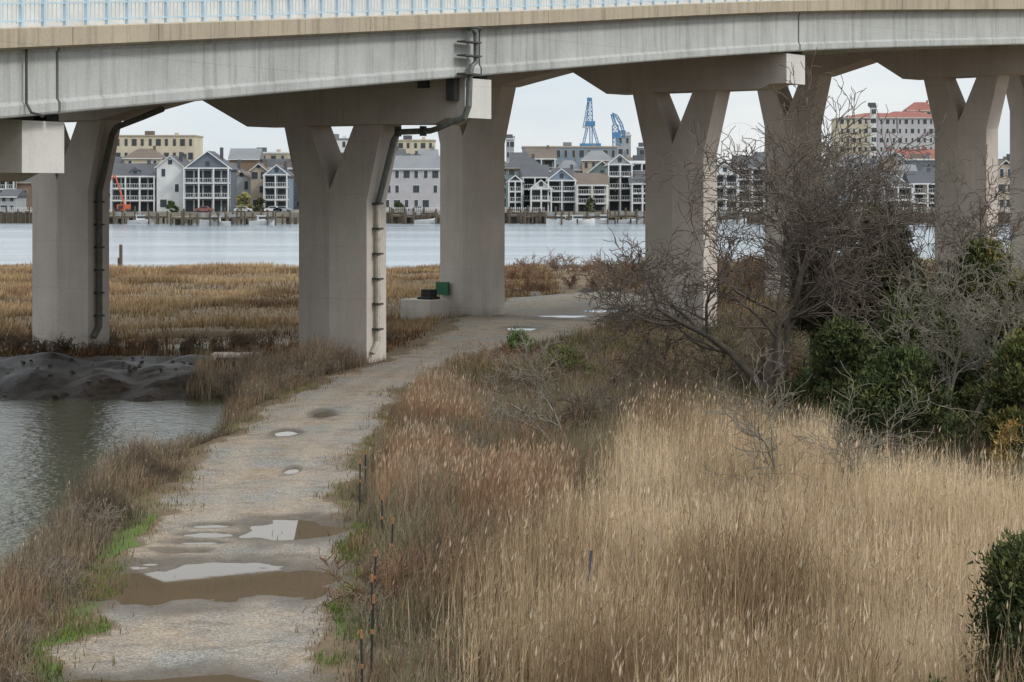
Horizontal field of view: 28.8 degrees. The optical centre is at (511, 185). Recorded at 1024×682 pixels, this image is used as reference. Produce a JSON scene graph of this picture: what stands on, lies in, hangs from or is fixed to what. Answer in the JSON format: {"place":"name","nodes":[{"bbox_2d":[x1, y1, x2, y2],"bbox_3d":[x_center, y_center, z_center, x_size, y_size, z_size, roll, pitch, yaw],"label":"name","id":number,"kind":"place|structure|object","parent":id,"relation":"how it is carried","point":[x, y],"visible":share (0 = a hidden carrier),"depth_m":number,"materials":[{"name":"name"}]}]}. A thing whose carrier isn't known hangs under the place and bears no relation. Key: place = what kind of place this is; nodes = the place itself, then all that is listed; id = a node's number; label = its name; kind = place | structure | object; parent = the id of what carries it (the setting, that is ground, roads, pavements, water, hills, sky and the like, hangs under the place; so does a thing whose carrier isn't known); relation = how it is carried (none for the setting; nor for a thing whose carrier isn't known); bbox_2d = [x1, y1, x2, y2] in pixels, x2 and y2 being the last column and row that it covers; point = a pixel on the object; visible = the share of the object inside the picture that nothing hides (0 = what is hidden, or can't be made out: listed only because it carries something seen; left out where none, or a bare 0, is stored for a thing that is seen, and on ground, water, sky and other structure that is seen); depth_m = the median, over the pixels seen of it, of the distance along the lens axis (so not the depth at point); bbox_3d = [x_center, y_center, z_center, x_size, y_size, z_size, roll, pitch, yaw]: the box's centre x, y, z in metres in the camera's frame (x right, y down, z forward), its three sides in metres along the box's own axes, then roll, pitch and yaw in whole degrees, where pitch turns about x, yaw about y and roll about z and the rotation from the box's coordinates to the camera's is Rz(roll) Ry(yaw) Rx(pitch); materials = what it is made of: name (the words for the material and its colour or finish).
{"place":"outdoors","nodes":[
{"label":"outdoors","id":0,"kind":"place"},
{"bbox_2d":[0,189,28,210],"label":"house","id":1,"kind":"structure","parent":0,"point":[11,198],"depth_m":501.26,"materials":[{"name":"white wood"}]},
{"bbox_2d":[17,178,31,208],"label":"house","id":2,"kind":"structure","parent":0,"point":[26,186],"depth_m":548.84,"materials":[{"name":"brown wood"}]},
{"bbox_2d":[110,160,158,211],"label":"house","id":3,"kind":"structure","parent":0,"point":[137,182],"depth_m":499.90,"materials":[{"name":"grey wood"}]},
{"bbox_2d":[122,146,166,162],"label":"house","id":4,"kind":"structure","parent":0,"point":[153,155],"depth_m":603.37,"materials":[{"name":"beige wood"}]},
{"bbox_2d":[115,131,203,161],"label":"hotel building","id":5,"kind":"structure","parent":0,"point":[190,146],"depth_m":680.00,"materials":[{"name":"beige concrete"}]},
{"bbox_2d":[154,152,188,211],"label":"house","id":6,"kind":"structure","parent":0,"point":[169,168],"depth_m":497.00,"materials":[{"name":"white wood"}]},
{"bbox_2d":[182,147,238,211],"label":"house","id":7,"kind":"structure","parent":0,"point":[209,179],"depth_m":494.90,"materials":[{"name":"wood"}]},
{"bbox_2d":[237,171,250,204],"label":"house","id":8,"kind":"structure","parent":0,"point":[243,180],"depth_m":520.00,"materials":[{"name":"grey wood"}]},
{"bbox_2d":[228,148,263,171],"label":"house","id":9,"kind":"structure","parent":0,"point":[250,158],"depth_m":601.45,"materials":[{"name":"grey wood"}]},
{"bbox_2d":[249,160,269,209],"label":"house","id":10,"kind":"structure","parent":0,"point":[258,170],"depth_m":515.00,"materials":[{"name":"beige wood"}]},
{"bbox_2d":[257,147,290,158],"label":"apartment building","id":11,"kind":"structure","parent":0,"point":[278,154],"depth_m":640.00,"materials":[{"name":"beige concrete"}]},
{"bbox_2d":[262,161,293,211],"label":"house","id":12,"kind":"structure","parent":0,"point":[277,185],"depth_m":504.90,"materials":[{"name":"white wood"}]},
{"bbox_2d":[270,162,298,208],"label":"house","id":13,"kind":"structure","parent":0,"point":[295,198],"depth_m":552.57,"materials":[{"name":"stone"}]},
{"bbox_2d":[334,134,348,154],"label":"hotel building","id":14,"kind":"structure","parent":0,"point":[342,142],"depth_m":680.00,"materials":[{"name":"white concrete"}]},
{"bbox_2d":[386,156,439,210],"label":"house","id":15,"kind":"structure","parent":0,"point":[414,180],"depth_m":500.00,"materials":[{"name":"white wood"}]},
{"bbox_2d":[397,135,435,153],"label":"hotel building","id":16,"kind":"structure","parent":0,"point":[409,144],"depth_m":700.00,"materials":[{"name":"beige concrete"}]},
{"bbox_2d":[418,146,438,155],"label":"house","id":17,"kind":"structure","parent":0,"point":[432,151],"depth_m":604.01,"materials":[{"name":"grey concrete"}]},
{"bbox_2d":[0,223,1009,576],"bbox_3d":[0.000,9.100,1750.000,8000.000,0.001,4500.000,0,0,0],"label":"water","id":18,"kind":"structure","parent":0,"point":[44,445],"depth_m":236.54,"materials":[{"name":"liquid"}]},
{"bbox_2d":[126,215,153,223],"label":"motor boat","id":19,"kind":"object","parent":18,"relation":"on","point":[140,219],"visible":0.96,"depth_m":473.29,"materials":[{"name":"white plastic"}]},
{"bbox_2d":[109,206,172,223],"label":"dock","id":20,"kind":"object","parent":18,"relation":"in","point":[119,216],"visible":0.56,"depth_m":477.47,"materials":[{"name":"brown wood"}]},
{"bbox_2d":[170,209,234,225],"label":"dock","id":21,"kind":"object","parent":18,"relation":"on","point":[181,219],"visible":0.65,"depth_m":462.48,"materials":[{"name":"brown wood"}]},
{"bbox_2d":[200,216,231,225],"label":"motor boat","id":22,"kind":"object","parent":18,"relation":"on","point":[215,223],"visible":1,"depth_m":457.30,"materials":[{"name":"white plastic"}]},
{"bbox_2d":[224,207,296,224],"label":"dock","id":23,"kind":"object","parent":18,"relation":"on","point":[267,214],"visible":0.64,"depth_m":469.42,"materials":[{"name":"brown wood"}]},
{"bbox_2d":[247,215,273,224],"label":"motor boat","id":24,"kind":"object","parent":18,"relation":"on","point":[261,220],"visible":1,"depth_m":464.25,"materials":[{"name":"white plastic"}]},
{"bbox_2d":[391,206,439,223],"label":"dock","id":25,"kind":"object","parent":18,"relation":"in","point":[407,215],"visible":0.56,"depth_m":479.52,"materials":[{"name":"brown wood"}]},
{"bbox_2d":[0,206,1009,222],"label":"wooden bulkhead","id":26,"kind":"object","parent":18,"relation":"in","point":[14,216],"visible":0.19,"depth_m":486.20,"materials":[{"name":"brown wood"}]},
{"bbox_2d":[508,205,548,223],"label":"dock","id":27,"kind":"object","parent":18,"relation":"in","point":[521,215],"visible":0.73,"depth_m":479.59,"materials":[{"name":"brown wood"}]},
{"bbox_2d":[546,215,577,224],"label":"motor boat","id":28,"kind":"object","parent":18,"relation":"on","point":[558,221],"visible":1,"depth_m":469.28,"materials":[{"name":"white plastic"}]},
{"bbox_2d":[544,206,593,224],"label":"dock","id":29,"kind":"object","parent":18,"relation":"on","point":[550,215],"visible":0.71,"depth_m":475.50,"materials":[{"name":"brown wood"}]},
{"bbox_2d":[591,207,644,223],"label":"dock","id":30,"kind":"object","parent":18,"relation":"on","point":[619,216],"visible":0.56,"depth_m":480.41,"materials":[{"name":"brown wood"}]},
{"bbox_2d":[717,207,764,223],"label":"dock","id":31,"kind":"object","parent":18,"relation":"on","point":[739,216],"visible":0.32,"depth_m":477.44,"materials":[{"name":"brown wood"}]},
{"bbox_2d":[3,207,1008,222],"bbox_3d":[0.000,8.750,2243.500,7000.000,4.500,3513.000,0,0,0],"label":"shore ground","id":32,"kind":"structure","parent":0,"point":[278,220],"depth_m":487.00,"materials":[{"name":"soil"}]},
{"bbox_2d":[111,174,131,211],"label":"boom lift","id":33,"kind":"object","parent":32,"relation":"on","point":[123,207],"visible":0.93,"depth_m":491.79,"materials":[{"name":"orange metal"}]},
{"bbox_2d":[235,191,253,211],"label":"yellow bush","id":34,"kind":"object","parent":32,"relation":"on","point":[242,199],"visible":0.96,"depth_m":491.51,"materials":[{"name":"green plant"}]},
{"bbox_2d":[528,179,553,211],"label":"house","id":35,"kind":"structure","parent":32,"relation":"on","point":[538,195],"depth_m":497.90,"materials":[{"name":"white wood"}]},
{"bbox_2d":[0,258,1018,681],"bbox_3d":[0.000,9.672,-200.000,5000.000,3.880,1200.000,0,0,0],"label":"ground","id":36,"kind":"structure","parent":0,"point":[244,482],"depth_m":53.23,"materials":[{"name":"gravel"}]},
{"bbox_2d":[3,350,254,396],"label":"mudbank clods","id":37,"kind":"object","parent":36,"relation":"on","point":[64,393],"visible":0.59,"depth_m":89.20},
{"bbox_2d":[2,673,262,681],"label":"puddle","id":38,"kind":"object","parent":36,"relation":"on","point":[220,678],"visible":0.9,"depth_m":32.37,"materials":[{"name":"liquid"}]},
{"bbox_2d":[0,330,384,681],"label":"bank grass","id":39,"kind":"structure","parent":36,"relation":"on","point":[104,487],"depth_m":48.37,"materials":[{"name":"plant"}]},
{"bbox_2d":[1,383,394,681],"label":"green grass","id":40,"kind":"structure","parent":36,"relation":"on","point":[65,633],"depth_m":39.27,"materials":[{"name":"plant"}]},
{"bbox_2d":[0,324,401,355],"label":"mudbank weeds","id":41,"kind":"object","parent":36,"relation":"on","point":[63,346],"visible":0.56,"depth_m":99.88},
{"bbox_2d":[165,525,244,553],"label":"puddle","id":42,"kind":"object","parent":36,"relation":"on","point":[208,534],"visible":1,"depth_m":45.78,"materials":[{"name":"liquid"}]},
{"bbox_2d":[72,562,367,607],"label":"puddle","id":43,"kind":"object","parent":36,"relation":"on","point":[225,582],"visible":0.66,"depth_m":40.24,"materials":[{"name":"liquid"}]},
{"bbox_2d":[0,260,581,359],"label":"marsh grass","id":44,"kind":"structure","parent":36,"relation":"on","point":[173,273],"depth_m":138.36,"materials":[{"name":"plant"}]},
{"bbox_2d":[244,517,352,539],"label":"puddle","id":45,"kind":"object","parent":36,"relation":"on","point":[306,528],"visible":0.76,"depth_m":46.45,"materials":[{"name":"liquid"}]},
{"bbox_2d":[36,293,606,681],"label":"verge grass","id":46,"kind":"structure","parent":36,"relation":"on","point":[334,457],"depth_m":50.14,"materials":[{"name":"plant"}]},
{"bbox_2d":[370,595,374,675],"bbox_3d":[-2.269,7.434,32.288,0.100,1.602,0.070,0,0,0],"label":"fence stake","id":47,"kind":"object","parent":36,"relation":"on","point":[372,628],"visible":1,"depth_m":32.28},
{"bbox_2d":[400,296,447,320],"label":"concrete block","id":48,"kind":"object","parent":36,"relation":"on","point":[418,307],"depth_m":122.60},
{"bbox_2d":[421,282,449,296],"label":"utility box","id":49,"kind":"object","parent":48,"relation":"on","point":[442,288],"visible":1,"depth_m":123.92,"materials":[{"name":"green paint"}]},
{"bbox_2d":[331,435,597,681],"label":"weed stems","id":50,"kind":"object","parent":36,"relation":"on","point":[378,586],"visible":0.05,"depth_m":36.66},
{"bbox_2d":[368,353,584,534],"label":"tall grass","id":51,"kind":"structure","parent":36,"relation":"on","point":[524,472],"depth_m":50.64,"materials":[{"name":"plant"}]},
{"bbox_2d":[319,341,650,611],"bbox_3d":[-0.110,7.731,64.733,8.418,1.898,56.211,0,0,0],"label":"red brush","id":52,"kind":"object","parent":36,"relation":"on","point":[495,352],"visible":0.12,"depth_m":41.80,"materials":[{"name":"plant"}]},
{"bbox_2d":[0,0,1023,364],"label":"highway bridge","id":53,"kind":"structure","parent":36,"relation":"on","point":[310,74],"depth_m":98.23,"materials":[{"name":"concrete"}]},
{"bbox_2d":[456,314,570,440],"bbox_3d":[0.334,6.191,60.462,3.020,4.574,4.231,0,0,42],"label":"bare tree","id":54,"kind":"object","parent":36,"relation":"on","point":[517,396],"visible":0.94,"depth_m":60.28,"materials":[{"name":"brown plant"}]},
{"bbox_2d":[501,325,536,351],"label":"green bush","id":55,"kind":"object","parent":36,"relation":"on","point":[517,337],"visible":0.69,"depth_m":97.81,"materials":[{"name":"green plant"}]},
{"bbox_2d":[528,340,601,379],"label":"green bush","id":56,"kind":"object","parent":36,"relation":"on","point":[572,358],"visible":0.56,"depth_m":83.87,"materials":[{"name":"green plant"}]},
{"bbox_2d":[542,357,650,427],"bbox_3d":[2.644,6.977,62.677,2.162,3.088,3.847,0,0,38],"label":"bare tree","id":57,"kind":"object","parent":36,"relation":"on","point":[600,393],"visible":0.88,"depth_m":62.55,"materials":[{"name":"brown plant"}]},
{"bbox_2d":[507,260,754,296],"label":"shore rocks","id":58,"kind":"object","parent":36,"relation":"on","point":[587,290],"visible":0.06,"depth_m":149.47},
{"bbox_2d":[328,348,975,681],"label":"weed patch","id":59,"kind":"object","parent":36,"relation":"on","point":[421,533],"visible":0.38,"depth_m":44.19,"materials":[{"name":"brown plant"}]},
{"bbox_2d":[505,247,860,293],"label":"shore thicket","id":60,"kind":"object","parent":36,"relation":"on","point":[555,265],"visible":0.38,"depth_m":174.41,"materials":[{"name":"plant"}]},
{"bbox_2d":[400,372,1023,681],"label":"reed field","id":61,"kind":"structure","parent":36,"relation":"on","point":[701,549],"depth_m":33.65,"materials":[{"name":"beige plant"}]},
{"bbox_2d":[406,303,1023,496],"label":"brush grass","id":62,"kind":"structure","parent":36,"relation":"on","point":[966,447],"depth_m":78.64,"materials":[{"name":"plant"}]},
{"bbox_2d":[505,252,1007,323],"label":"shore brush","id":63,"kind":"object","parent":36,"relation":"on","point":[759,299],"visible":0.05,"depth_m":149.78,"materials":[{"name":"brown plant"}]},
{"bbox_2d":[574,102,946,405],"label":"bare tree","id":64,"kind":"object","parent":36,"relation":"on","point":[833,233],"visible":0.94,"depth_m":72.94,"materials":[{"name":"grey plant"}]},
{"bbox_2d":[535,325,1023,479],"bbox_3d":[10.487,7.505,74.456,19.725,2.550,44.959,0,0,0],"label":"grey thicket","id":65,"kind":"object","parent":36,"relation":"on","point":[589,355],"visible":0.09,"depth_m":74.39,"materials":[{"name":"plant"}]},
{"bbox_2d":[615,47,966,382],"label":"bare tree","id":66,"kind":"object","parent":36,"relation":"on","point":[802,161],"visible":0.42,"depth_m":77.26,"materials":[{"name":"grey plant"}]},
{"bbox_2d":[599,286,986,408],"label":"brown thicket","id":67,"kind":"object","parent":36,"relation":"on","point":[760,342],"visible":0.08,"depth_m":80.31,"materials":[{"name":"plant"}]},
{"bbox_2d":[785,232,840,374],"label":"cedar tree","id":68,"kind":"object","parent":36,"relation":"on","point":[808,325],"visible":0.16,"depth_m":76.57,"materials":[{"name":"green plant"}]},
{"bbox_2d":[771,312,874,424],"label":"cedar tree","id":69,"kind":"object","parent":36,"relation":"on","point":[838,341],"visible":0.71,"depth_m":68.53,"materials":[{"name":"green plant"}]},
{"bbox_2d":[690,334,981,502],"bbox_3d":[6.549,5.908,44.158,6.662,5.144,4.077,0,0,-31],"label":"bare tree","id":70,"kind":"object","parent":36,"relation":"on","point":[754,434],"visible":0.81,"depth_m":44.04,"materials":[{"name":"grey plant"}]},
{"bbox_2d":[734,143,1023,355],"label":"bare tree","id":71,"kind":"object","parent":36,"relation":"on","point":[990,227],"visible":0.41,"depth_m":75.51,"materials":[{"name":"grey plant"}]},
{"bbox_2d":[819,342,975,457],"bbox_3d":[11.882,6.653,61.007,4.891,3.762,4.409,0,0,0],"label":"cedar tree","id":72,"kind":"object","parent":36,"relation":"on","point":[882,378],"visible":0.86,"depth_m":60.81,"materials":[{"name":"green plant"}]},
{"bbox_2d":[825,201,976,365],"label":"cedar tree","id":73,"kind":"object","parent":36,"relation":"on","point":[885,287],"visible":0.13,"depth_m":76.03,"materials":[{"name":"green plant"}]},
{"bbox_2d":[842,284,986,429],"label":"cedar tree","id":74,"kind":"object","parent":36,"relation":"on","point":[912,331],"visible":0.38,"depth_m":65.84,"materials":[{"name":"green plant"}]},
{"bbox_2d":[857,238,1023,447],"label":"bare tree","id":75,"kind":"object","parent":36,"relation":"on","point":[981,354],"visible":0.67,"depth_m":62.55,"materials":[{"name":"grey plant"}]},
{"bbox_2d":[864,210,1023,375],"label":"bare tree","id":76,"kind":"object","parent":36,"relation":"on","point":[965,301],"visible":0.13,"depth_m":71.74,"materials":[{"name":"grey plant"}]},
{"bbox_2d":[924,235,1018,391],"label":"cedar tree","id":77,"kind":"object","parent":36,"relation":"on","point":[978,253],"visible":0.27,"depth_m":74.35,"materials":[{"name":"green plant"}]},
{"bbox_2d":[951,269,1023,436],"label":"cedar tree","id":78,"kind":"object","parent":36,"relation":"on","point":[969,394],"visible":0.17,"depth_m":63.68,"materials":[{"name":"green plant"}]},
{"bbox_2d":[957,527,1023,681],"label":"cedar tree","id":79,"kind":"object","parent":36,"relation":"on","point":[1004,560],"visible":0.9,"depth_m":25.30,"materials":[{"name":"green plant"}]},
{"bbox_2d":[973,326,1023,474],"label":"cedar tree","id":80,"kind":"object","parent":36,"relation":"on","point":[1006,389],"visible":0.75,"depth_m":57.66,"materials":[{"name":"green plant"}]},
{"bbox_2d":[983,419,1023,510],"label":"shrub","id":81,"kind":"object","parent":36,"relation":"on","point":[1005,442],"visible":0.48,"depth_m":44.94,"materials":[{"name":"green plant"}]},
{"bbox_2d":[506,134,514,163],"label":"apartment building","id":82,"kind":"structure","parent":0,"point":[510,138],"depth_m":760.00,"materials":[{"name":"white concrete"}]},
{"bbox_2d":[506,171,523,209],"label":"house","id":83,"kind":"structure","parent":0,"point":[515,191],"depth_m":504.90,"materials":[{"name":"wood"}]},
{"bbox_2d":[505,154,540,208],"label":"house","id":84,"kind":"structure","parent":0,"point":[512,168],"depth_m":549.39,"materials":[{"name":"grey wood"}]},
{"bbox_2d":[520,165,548,209],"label":"house","id":85,"kind":"structure","parent":0,"point":[531,175],"depth_m":510.01,"materials":[{"name":"grey wood"}]},
{"bbox_2d":[64,63,1009,164],"label":"sky","id":86,"kind":"structure","parent":0,"point":[551,112],"materials":[{"name":"white"}]},
{"bbox_2d":[525,145,556,171],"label":"house","id":87,"kind":"structure","parent":0,"point":[546,156],"depth_m":606.10,"materials":[{"name":"brown"}]},
{"bbox_2d":[545,168,576,211],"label":"house","id":88,"kind":"structure","parent":0,"point":[560,182],"depth_m":499.90,"materials":[{"name":"white wood"}]},
{"bbox_2d":[521,142,617,167],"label":"warehouse building","id":89,"kind":"structure","parent":0,"point":[567,151],"depth_m":700.00,"materials":[{"name":"grey concrete"}]},
{"bbox_2d":[580,97,600,145],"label":"harbor crane","id":90,"kind":"object","parent":89,"relation":"on","point":[588,123],"visible":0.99,"depth_m":719.39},
{"bbox_2d":[610,113,624,145],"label":"harbor crane","id":91,"kind":"object","parent":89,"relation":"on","point":[615,134],"visible":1,"depth_m":719.42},
{"bbox_2d":[557,157,581,172],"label":"house","id":92,"kind":"structure","parent":0,"point":[568,163],"depth_m":604.18,"materials":[{"name":"grey"}]},
{"bbox_2d":[573,173,608,211],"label":"house","id":93,"kind":"structure","parent":0,"point":[594,186],"depth_m":497.91,"materials":[{"name":"white wood"}]},
{"bbox_2d":[580,151,611,172],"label":"house","id":94,"kind":"structure","parent":0,"point":[589,160],"depth_m":601.21,"materials":[{"name":"grey"}]},
{"bbox_2d":[603,151,633,211],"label":"house","id":95,"kind":"structure","parent":0,"point":[618,166],"depth_m":504.90,"materials":[{"name":"white wood"}]},
{"bbox_2d":[616,130,631,156],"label":"apartment building","id":96,"kind":"structure","parent":0,"point":[625,142],"depth_m":760.00,"materials":[{"name":"white concrete"}]},
{"bbox_2d":[628,171,644,211],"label":"house","id":97,"kind":"structure","parent":0,"point":[635,186],"depth_m":499.90,"materials":[{"name":"grey wood"}]},
{"bbox_2d":[629,155,644,170],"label":"house","id":98,"kind":"structure","parent":0,"point":[638,162],"depth_m":550.15,"materials":[{"name":"white"}]},
{"bbox_2d":[717,163,738,210],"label":"house","id":99,"kind":"structure","parent":0,"point":[722,170],"depth_m":499.90,"materials":[{"name":"grey wood"}]},
{"bbox_2d":[731,152,764,210],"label":"house","id":100,"kind":"structure","parent":0,"point":[760,159],"depth_m":505.00,"materials":[{"name":"grey wood"}]},
{"bbox_2d":[831,113,886,158],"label":"hotel building","id":101,"kind":"structure","parent":0,"point":[860,123],"depth_m":900.00,"materials":[{"name":"beige concrete"}]},
{"bbox_2d":[868,103,877,158],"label":"hotel tower","id":102,"kind":"structure","parent":0,"point":[873,138],"depth_m":870.00,"materials":[{"name":"beige concrete"}]},
{"bbox_2d":[878,172,912,210],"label":"house","id":103,"kind":"structure","parent":0,"point":[903,191],"depth_m":499.90,"materials":[{"name":"grey wood"}]},
{"bbox_2d":[876,109,934,158],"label":"hotel building","id":104,"kind":"structure","parent":0,"point":[912,125],"depth_m":875.00,"materials":[{"name":"concrete"}]},
{"bbox_2d":[886,146,934,158],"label":"house","id":105,"kind":"structure","parent":0,"point":[930,153],"depth_m":622.93,"materials":[{"name":"red"}]},
{"bbox_2d":[903,100,930,114],"bbox_3d":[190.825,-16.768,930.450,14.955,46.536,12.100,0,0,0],"label":"roof","id":106,"kind":"structure","parent":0,"point":[924,107],"depth_m":926.52,"materials":[{"name":"red"}]},
{"bbox_2d":[902,167,934,210],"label":"house","id":107,"kind":"structure","parent":0,"point":[925,179],"depth_m":500.00,"materials":[{"name":"grey wood"}]},
{"bbox_2d":[905,154,934,170],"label":"house","id":108,"kind":"structure","parent":0,"point":[918,158],"depth_m":607.28,"materials":[{"name":"stone"}]},
{"bbox_2d":[998,156,1009,210],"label":"house","id":109,"kind":"structure","parent":0,"point":[1004,163],"depth_m":500.00,"materials":[{"name":"grey wood"}]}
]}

